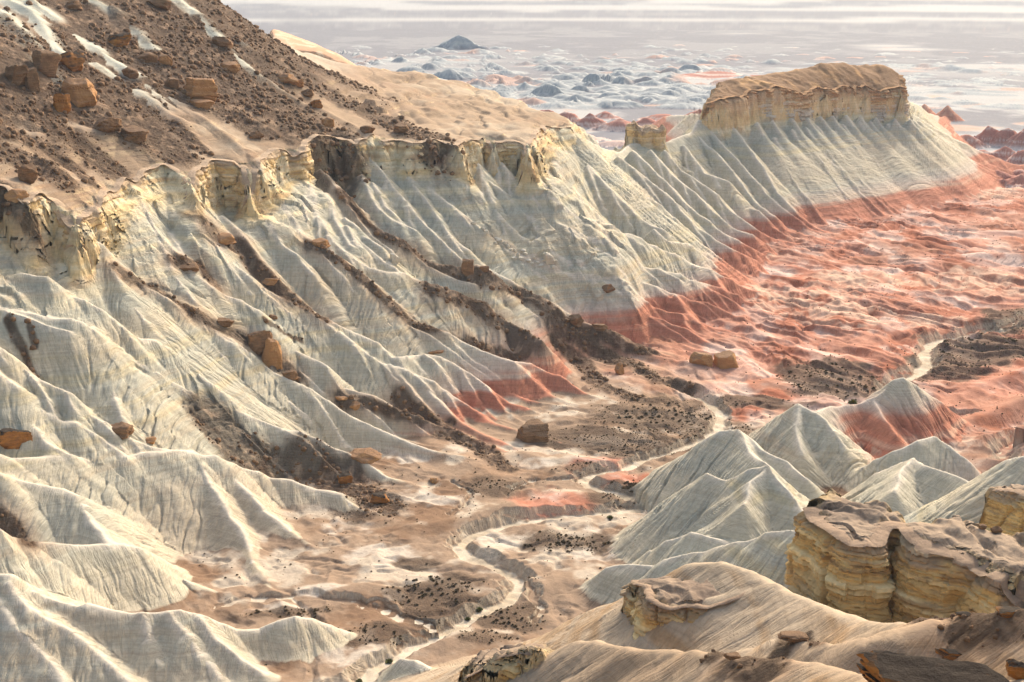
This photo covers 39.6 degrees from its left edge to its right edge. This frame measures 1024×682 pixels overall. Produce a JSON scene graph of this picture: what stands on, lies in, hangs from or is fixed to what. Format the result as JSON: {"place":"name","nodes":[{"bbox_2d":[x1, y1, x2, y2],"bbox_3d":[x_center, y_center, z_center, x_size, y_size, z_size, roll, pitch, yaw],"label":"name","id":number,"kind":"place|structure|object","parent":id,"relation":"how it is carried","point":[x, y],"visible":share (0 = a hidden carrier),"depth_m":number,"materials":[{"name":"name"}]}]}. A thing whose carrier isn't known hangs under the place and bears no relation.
{"place":"outdoors","nodes":[
{"label":"outdoors","id":0,"kind":"place"},
{"bbox_2d":[0,0,826,681],"bbox_3d":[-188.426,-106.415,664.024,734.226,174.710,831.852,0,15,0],"label":"hillside","id":1,"kind":"structure","parent":0,"point":[674,238],"depth_m":479.46,"materials":[{"name":"stone"}]},
{"bbox_2d":[0,428,32,448],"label":"boulder","id":2,"kind":"object","parent":1,"relation":"on","point":[11,438],"visible":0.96,"depth_m":367.96,"materials":[{"name":"brown stone"}]},
{"bbox_2d":[4,65,28,85],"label":"boulder","id":3,"kind":"object","parent":1,"relation":"on","point":[16,74],"visible":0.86,"depth_m":485.76,"materials":[{"name":"brown stone"}]},
{"bbox_2d":[18,163,37,183],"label":"boulder","id":4,"kind":"object","parent":1,"relation":"on","point":[27,173],"visible":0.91,"depth_m":431.44,"materials":[{"name":"brown stone"}]},
{"bbox_2d":[25,67,40,91],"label":"boulder","id":5,"kind":"object","parent":1,"relation":"on","point":[32,82],"visible":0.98,"depth_m":488.25,"materials":[{"name":"brown stone"}]},
{"bbox_2d":[32,50,60,77],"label":"boulder","id":6,"kind":"object","parent":1,"relation":"on","point":[45,62],"visible":0.88,"depth_m":504.07,"materials":[{"name":"brown stone"}]},
{"bbox_2d":[53,93,70,113],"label":"boulder","id":7,"kind":"object","parent":1,"relation":"on","point":[61,103],"visible":1,"depth_m":488.24,"materials":[{"name":"brown stone"}]},
{"bbox_2d":[60,50,84,71],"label":"boulder","id":8,"kind":"object","parent":1,"relation":"on","point":[73,61],"visible":0.85,"depth_m":519.71,"materials":[{"name":"brown stone"}]},
{"bbox_2d":[65,0,82,9],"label":"boulder","id":9,"kind":"object","parent":1,"relation":"on","point":[74,5],"visible":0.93,"depth_m":575.09,"materials":[{"name":"brown stone"}]},
{"bbox_2d":[61,77,96,106],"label":"boulder","id":10,"kind":"object","parent":1,"relation":"on","point":[82,92],"visible":0.83,"depth_m":498.85,"materials":[{"name":"brown stone"}]},
{"bbox_2d":[92,117,121,132],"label":"boulder","id":11,"kind":"object","parent":1,"relation":"on","point":[108,124],"visible":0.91,"depth_m":491.67,"materials":[{"name":"brown stone"}]},
{"bbox_2d":[108,33,131,47],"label":"boulder","id":12,"kind":"object","parent":1,"relation":"on","point":[120,40],"visible":0.91,"depth_m":562.54,"materials":[{"name":"brown stone"}]},
{"bbox_2d":[111,421,133,439],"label":"boulder","id":13,"kind":"object","parent":1,"relation":"on","point":[122,430],"visible":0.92,"depth_m":385.11,"materials":[{"name":"brown stone"}]},
{"bbox_2d":[121,67,138,78],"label":"boulder","id":14,"kind":"object","parent":1,"relation":"on","point":[130,73],"visible":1,"depth_m":539.94,"materials":[{"name":"brown stone"}]},
{"bbox_2d":[121,125,148,143],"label":"boulder","id":15,"kind":"object","parent":1,"relation":"on","point":[135,134],"visible":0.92,"depth_m":495.78,"materials":[{"name":"brown stone"}]},
{"bbox_2d":[138,51,156,62],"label":"boulder","id":16,"kind":"object","parent":1,"relation":"on","point":[148,57],"visible":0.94,"depth_m":561.75,"materials":[{"name":"brown stone"}]},
{"bbox_2d":[146,436,155,443],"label":"boulder","id":17,"kind":"object","parent":1,"relation":"on","point":[151,440],"visible":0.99,"depth_m":391.20,"materials":[{"name":"brown stone"}]},
{"bbox_2d":[146,0,171,9],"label":"boulder","id":18,"kind":"object","parent":1,"relation":"on","point":[164,4],"visible":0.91,"depth_m":608.38,"materials":[{"name":"brown stone"}]},
{"bbox_2d":[158,55,172,65],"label":"rock","id":19,"kind":"object","parent":1,"relation":"on","point":[165,59],"visible":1,"depth_m":564.31,"materials":[{"name":"brown stone"}]},
{"bbox_2d":[164,77,178,88],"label":"rock","id":20,"kind":"object","parent":1,"relation":"on","point":[171,82],"visible":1,"depth_m":550.77,"materials":[{"name":"brown stone"}]},
{"bbox_2d":[179,262,198,271],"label":"boulder","id":21,"kind":"object","parent":1,"relation":"on","point":[193,266],"visible":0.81,"depth_m":460.09,"materials":[{"name":"brown stone"}]},
{"bbox_2d":[184,77,218,101],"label":"boulder","id":22,"kind":"object","parent":1,"relation":"on","point":[200,88],"visible":0.77,"depth_m":549.46,"materials":[{"name":"brown stone"}]},
{"bbox_2d":[190,99,214,109],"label":"boulder","id":23,"kind":"object","parent":1,"relation":"on","point":[206,104],"visible":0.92,"depth_m":544.90,"materials":[{"name":"brown stone"}]},
{"bbox_2d":[212,36,233,48],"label":"boulder","id":24,"kind":"object","parent":1,"relation":"on","point":[226,42],"visible":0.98,"depth_m":603.30,"materials":[{"name":"brown stone"}]},
{"bbox_2d":[217,317,233,326],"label":"boulder","id":25,"kind":"object","parent":1,"relation":"on","point":[224,322],"visible":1,"depth_m":450.98,"materials":[{"name":"brown stone"}]},
{"bbox_2d":[217,232,236,244],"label":"boulder","id":26,"kind":"object","parent":1,"relation":"on","point":[225,238],"visible":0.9,"depth_m":481.41,"materials":[{"name":"brown stone"}]},
{"bbox_2d":[221,61,239,72],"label":"boulder","id":27,"kind":"object","parent":1,"relation":"on","point":[232,66],"visible":0.94,"depth_m":586.49,"materials":[{"name":"brown stone"}]},
{"bbox_2d":[249,130,263,138],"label":"boulder","id":28,"kind":"object","parent":1,"relation":"on","point":[256,134],"visible":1,"depth_m":537.13,"materials":[{"name":"brown stone"}]},
{"bbox_2d":[248,330,272,354],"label":"boulder","id":29,"kind":"object","parent":1,"relation":"on","point":[256,341],"visible":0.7,"depth_m":453.14,"materials":[{"name":"brown stone"}]},
{"bbox_2d":[261,338,281,369],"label":"boulder","id":30,"kind":"object","parent":1,"relation":"on","point":[272,354],"visible":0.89,"depth_m":453.09,"materials":[{"name":"brown stone"}]},
{"bbox_2d":[262,278,280,285],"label":"boulder","id":31,"kind":"object","parent":1,"relation":"on","point":[269,281],"visible":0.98,"depth_m":480.85,"materials":[{"name":"brown stone"}]},
{"bbox_2d":[269,314,276,319],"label":"rock","id":32,"kind":"object","parent":1,"relation":"on","point":[273,316],"visible":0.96,"depth_m":469.34,"materials":[{"name":"brown stone"}]},
{"bbox_2d":[0,125,573,268],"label":"yellow cliff","id":33,"kind":"structure","parent":1,"relation":"attached to","point":[231,172],"depth_m":510.43,"materials":[{"name":"stone"}]},
{"bbox_2d":[4,188,28,202],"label":"boulder","id":34,"kind":"object","parent":33,"relation":"on","point":[13,195],"visible":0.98,"depth_m":420.90,"materials":[{"name":"brown stone"}]},
{"bbox_2d":[277,73,298,84],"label":"boulder","id":35,"kind":"object","parent":1,"relation":"on","point":[289,78],"visible":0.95,"depth_m":607.20,"materials":[{"name":"brown stone"}]},
{"bbox_2d":[282,370,297,380],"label":"boulder","id":36,"kind":"object","parent":1,"relation":"on","point":[291,375],"visible":1,"depth_m":450.94,"materials":[{"name":"brown stone"}]},
{"bbox_2d":[295,79,303,87],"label":"rock","id":37,"kind":"object","parent":1,"relation":"on","point":[300,83],"visible":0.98,"depth_m":611.44,"materials":[{"name":"brown stone"}]},
{"bbox_2d":[301,89,313,97],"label":"rock","id":38,"kind":"object","parent":1,"relation":"on","point":[309,93],"visible":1,"depth_m":606.88,"materials":[{"name":"brown stone"}]},
{"bbox_2d":[310,99,322,107],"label":"rock","id":39,"kind":"object","parent":1,"relation":"on","point":[317,103],"visible":1,"depth_m":594.19,"materials":[{"name":"brown stone"}]},
{"bbox_2d":[311,238,330,247],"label":"boulder","id":40,"kind":"object","parent":1,"relation":"on","point":[318,242],"visible":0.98,"depth_m":508.10,"materials":[{"name":"brown stone"}]},
{"bbox_2d":[321,117,333,127],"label":"rock","id":41,"kind":"object","parent":1,"relation":"on","point":[328,122],"visible":0.91,"depth_m":575.35,"materials":[{"name":"brown stone"}]},
{"bbox_2d":[335,396,347,400],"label":"boulder","id":42,"kind":"object","parent":1,"relation":"on","point":[338,398],"visible":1,"depth_m":456.16,"materials":[{"name":"brown stone"}]},
{"bbox_2d":[350,401,359,410],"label":"rock","id":43,"kind":"object","parent":1,"relation":"on","point":[355,405],"visible":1,"depth_m":455.09,"materials":[{"name":"brown stone"}]},
{"bbox_2d":[350,447,381,463],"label":"boulder","id":44,"kind":"object","parent":1,"relation":"on","point":[369,455],"visible":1,"depth_m":422.10,"materials":[{"name":"brown stone"}]},
{"bbox_2d":[359,125,375,133],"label":"boulder","id":45,"kind":"object","parent":1,"relation":"on","point":[364,129],"visible":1,"depth_m":578.91,"materials":[{"name":"brown stone"}]},
{"bbox_2d":[390,253,400,264],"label":"rock","id":46,"kind":"object","parent":1,"relation":"on","point":[395,259],"visible":1,"depth_m":524.03,"materials":[{"name":"beige stone"}]},
{"bbox_2d":[393,123,408,132],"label":"boulder","id":47,"kind":"object","parent":1,"relation":"on","point":[401,127],"visible":1,"depth_m":589.30,"materials":[{"name":"brown stone"}]},
{"bbox_2d":[428,350,443,354],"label":"boulder","id":48,"kind":"object","parent":1,"relation":"on","point":[435,352],"visible":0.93,"depth_m":496.40,"materials":[{"name":"brown stone"}]},
{"bbox_2d":[461,259,473,276],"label":"boulder","id":49,"kind":"object","parent":1,"relation":"on","point":[467,267],"visible":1,"depth_m":537.83,"materials":[{"name":"brown stone"}]},
{"bbox_2d":[479,266,489,271],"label":"rock","id":50,"kind":"object","parent":1,"relation":"on","point":[484,268],"visible":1,"depth_m":539.82,"materials":[{"name":"brown stone"}]},
{"bbox_2d":[0,0,1023,675],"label":"rubble","id":51,"kind":"object","parent":1,"relation":"on","point":[256,94],"visible":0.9,"depth_m":542.51,"materials":[{"name":"brown stone"}]},
{"bbox_2d":[543,252,554,264],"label":"rock","id":52,"kind":"object","parent":1,"relation":"on","point":[548,258],"visible":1,"depth_m":570.08,"materials":[{"name":"beige stone"}]},
{"bbox_2d":[569,314,583,326],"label":"boulder","id":53,"kind":"object","parent":1,"relation":"on","point":[576,320],"visible":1,"depth_m":547.03,"materials":[{"name":"brown stone"}]},
{"bbox_2d":[592,323,608,330],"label":"boulder","id":54,"kind":"object","parent":1,"relation":"on","point":[600,327],"visible":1,"depth_m":547.47,"materials":[{"name":"brown stone"}]},
{"bbox_2d":[602,284,614,292],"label":"boulder","id":55,"kind":"object","parent":1,"relation":"on","point":[607,288],"visible":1,"depth_m":570.43,"materials":[{"name":"brown stone"}]},
{"bbox_2d":[624,123,666,151],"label":"rock pinnacles","id":56,"kind":"object","parent":1,"relation":"on","point":[648,137],"visible":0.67,"depth_m":794.31,"materials":[{"name":"stone"}]},
{"bbox_2d":[127,186,1023,681],"bbox_3d":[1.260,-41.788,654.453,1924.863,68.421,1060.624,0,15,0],"label":"valley floor","id":57,"kind":"structure","parent":0,"point":[347,578],"depth_m":457.33,"materials":[{"name":"soil"}]},
{"bbox_2d":[337,471,352,483],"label":"boulder","id":58,"kind":"object","parent":57,"relation":"on","point":[346,477],"visible":1,"depth_m":414.12,"materials":[{"name":"brown stone"}]},
{"bbox_2d":[370,492,389,503],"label":"boulder","id":59,"kind":"object","parent":57,"relation":"on","point":[379,497],"visible":1,"depth_m":400.67,"materials":[{"name":"brown stone"}]},
{"bbox_2d":[430,478,437,483],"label":"rock","id":60,"kind":"object","parent":57,"relation":"on","point":[434,480],"visible":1,"depth_m":418.49,"materials":[{"name":"brown stone"}]},
{"bbox_2d":[516,418,548,442],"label":"boulder","id":61,"kind":"object","parent":57,"relation":"on","point":[533,430],"visible":1,"depth_m":451.59,"materials":[{"name":"brown stone"}]},
{"bbox_2d":[194,187,1023,671],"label":"scrub","id":62,"kind":"object","parent":57,"relation":"on","point":[672,453],"visible":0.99,"depth_m":461.38,"materials":[{"name":"brown plant"}]},
{"bbox_2d":[214,319,1020,681],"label":"dry riverbed","id":63,"kind":"structure","parent":57,"relation":"in","point":[462,551],"depth_m":381.83,"materials":[{"name":"sand"}]},
{"bbox_2d":[385,659,392,663],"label":"bush","id":64,"kind":"object","parent":63,"relation":"on","point":[388,661],"visible":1,"depth_m":313.78,"materials":[{"name":"green plant"}]},
{"bbox_2d":[614,362,624,374],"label":"rock","id":65,"kind":"object","parent":57,"relation":"on","point":[619,369],"visible":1,"depth_m":520.87,"materials":[{"name":"brown stone"}]},
{"bbox_2d":[689,351,713,366],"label":"boulder","id":66,"kind":"object","parent":57,"relation":"on","point":[703,358],"visible":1,"depth_m":527.67,"materials":[{"name":"brown stone"}]},
{"bbox_2d":[713,350,738,368],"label":"boulder","id":67,"kind":"object","parent":57,"relation":"on","point":[725,359],"visible":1,"depth_m":527.67,"materials":[{"name":"brown stone"}]},
{"bbox_2d":[221,0,1023,151],"bbox_3d":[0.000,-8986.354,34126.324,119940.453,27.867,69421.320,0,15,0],"label":"distant desert plain","id":68,"kind":"structure","parent":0,"point":[629,60],"depth_m":2871.52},
{"bbox_2d":[376,378,1023,681],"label":"clay hills","id":69,"kind":"structure","parent":0,"point":[737,497],"depth_m":369.88,"materials":[{"name":"beige soil"}]},
{"bbox_2d":[387,484,1023,681],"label":"foreground hill","id":70,"kind":"structure","parent":0,"point":[599,644],"depth_m":185.57,"materials":[{"name":"soil"}]},
{"bbox_2d":[464,651,547,681],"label":"rock outcrop","id":71,"kind":"object","parent":70,"relation":"on","point":[511,670],"visible":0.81,"depth_m":175.31,"materials":[{"name":"stone"}]},
{"bbox_2d":[620,580,745,639],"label":"rock outcrop","id":72,"kind":"object","parent":70,"relation":"on","point":[643,617],"visible":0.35,"depth_m":207.07,"materials":[{"name":"stone"}]},
{"bbox_2d":[723,652,740,659],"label":"boulder","id":73,"kind":"object","parent":70,"relation":"on","point":[733,655],"visible":1,"depth_m":146.15,"materials":[{"name":"beige stone"}]},
{"bbox_2d":[777,630,808,642],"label":"boulder","id":74,"kind":"object","parent":70,"relation":"on","point":[796,636],"visible":1,"depth_m":163.19,"materials":[{"name":"brown stone"}]},
{"bbox_2d":[870,650,905,655],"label":"boulder","id":75,"kind":"object","parent":70,"relation":"on","point":[883,652],"visible":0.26,"depth_m":151.70,"materials":[{"name":"stone"}]},
{"bbox_2d":[783,507,1023,622],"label":"rock outcrop","id":76,"kind":"object","parent":70,"relation":"on","point":[882,575],"visible":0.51,"depth_m":209.85,"materials":[{"name":"stone"}]},
{"bbox_2d":[856,652,1009,681],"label":"boulder","id":77,"kind":"object","parent":70,"relation":"on","point":[876,667],"visible":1,"depth_m":91.95,"materials":[{"name":"stone"}]},
{"bbox_2d":[935,648,961,659],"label":"boulder","id":78,"kind":"object","parent":70,"relation":"on","point":[951,654],"visible":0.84,"depth_m":151.14,"materials":[{"name":"brown stone"}]},
{"bbox_2d":[954,611,970,616],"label":"boulder","id":79,"kind":"object","parent":70,"relation":"on","point":[966,613],"visible":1,"depth_m":154.79,"materials":[{"name":"brown stone"}]},
{"bbox_2d":[978,524,986,529],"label":"rock","id":80,"kind":"object","parent":70,"relation":"on","point":[982,526],"visible":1,"depth_m":212.35,"materials":[{"name":"brown stone"}]},
{"bbox_2d":[990,526,1002,532],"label":"rock","id":81,"kind":"object","parent":70,"relation":"on","point":[996,529],"visible":1,"depth_m":210.95,"materials":[{"name":"brown stone"}]},
{"bbox_2d":[979,488,1023,535],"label":"rock outcrop","id":82,"kind":"object","parent":70,"relation":"on","point":[1003,509],"visible":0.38,"depth_m":282.79,"materials":[{"name":"stone"}]},
{"bbox_2d":[995,606,1021,617],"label":"boulder","id":83,"kind":"object","parent":70,"relation":"on","point":[1006,611],"visible":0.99,"depth_m":150.32,"materials":[{"name":"brown stone"}]},
{"bbox_2d":[1005,659,1023,679],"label":"boulder","id":84,"kind":"object","parent":70,"relation":"on","point":[1015,669],"visible":0.99,"depth_m":105.73,"materials":[{"name":"orange stone"}]},
{"bbox_2d":[540,70,1023,187],"bbox_3d":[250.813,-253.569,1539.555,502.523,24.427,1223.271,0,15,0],"label":"red hills","id":85,"kind":"structure","parent":0,"point":[1009,139],"depth_m":1307.99,"materials":[{"name":"stone"}]},
{"bbox_2d":[654,62,1023,225],"bbox_3d":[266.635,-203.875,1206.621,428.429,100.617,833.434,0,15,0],"label":"mesa hill","id":86,"kind":"structure","parent":0,"point":[825,165],"depth_m":892.09,"materials":[{"name":"stone"}]},
{"bbox_2d":[702,74,909,121],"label":"mesa cliff","id":87,"kind":"structure","parent":86,"relation":"attached to","point":[799,103],"depth_m":894.95,"materials":[{"name":"stone"}]},
{"bbox_2d":[847,399,857,403],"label":"bush","id":88,"kind":"object","parent":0,"point":[852,401],"visible":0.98,"depth_m":488.41,"materials":[{"name":"green plant"}]}
]}

